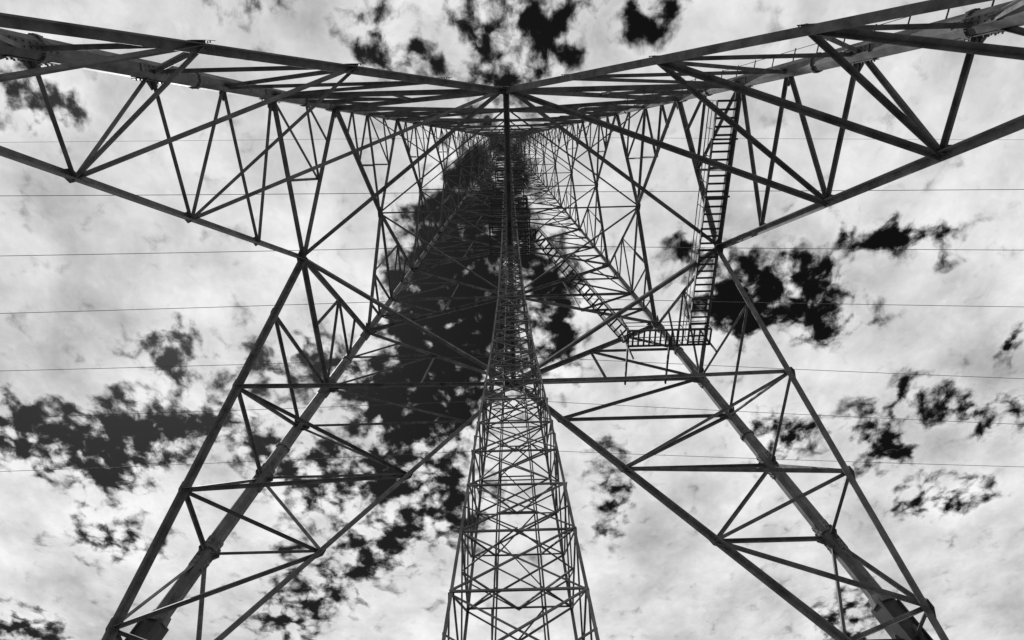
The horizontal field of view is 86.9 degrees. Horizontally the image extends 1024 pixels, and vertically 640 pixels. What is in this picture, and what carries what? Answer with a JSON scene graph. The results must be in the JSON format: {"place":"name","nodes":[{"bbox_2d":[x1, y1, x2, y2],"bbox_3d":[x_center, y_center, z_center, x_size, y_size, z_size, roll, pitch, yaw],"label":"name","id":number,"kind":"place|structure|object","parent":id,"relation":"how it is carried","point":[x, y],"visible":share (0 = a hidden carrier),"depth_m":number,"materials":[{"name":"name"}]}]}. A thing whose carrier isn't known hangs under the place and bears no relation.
{"place":"outdoors","nodes":[
{"label":"outdoors","id":0,"kind":"place"},
{"bbox_2d":[0,0,1023,639],"label":"sky","id":1,"kind":"structure","parent":0,"point":[73,542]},
{"bbox_3d":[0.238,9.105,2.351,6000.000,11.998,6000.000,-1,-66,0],"label":"ground","id":2,"kind":"structure","parent":0,"visible":0},
{"bbox_2d":[0,0,1023,639],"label":"lattice transmission tower","id":3,"kind":"structure","parent":2,"relation":"on","point":[890,610],"depth_m":24.45,"materials":[{"name":"metal"}]},
{"bbox_2d":[0,137,1023,471],"bbox_3d":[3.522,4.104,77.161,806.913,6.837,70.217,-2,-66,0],"label":"overhead power lines","id":4,"kind":"object","parent":3,"relation":"attached to","point":[530,297],"visible":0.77,"depth_m":75.83,"materials":[{"name":"metal"}]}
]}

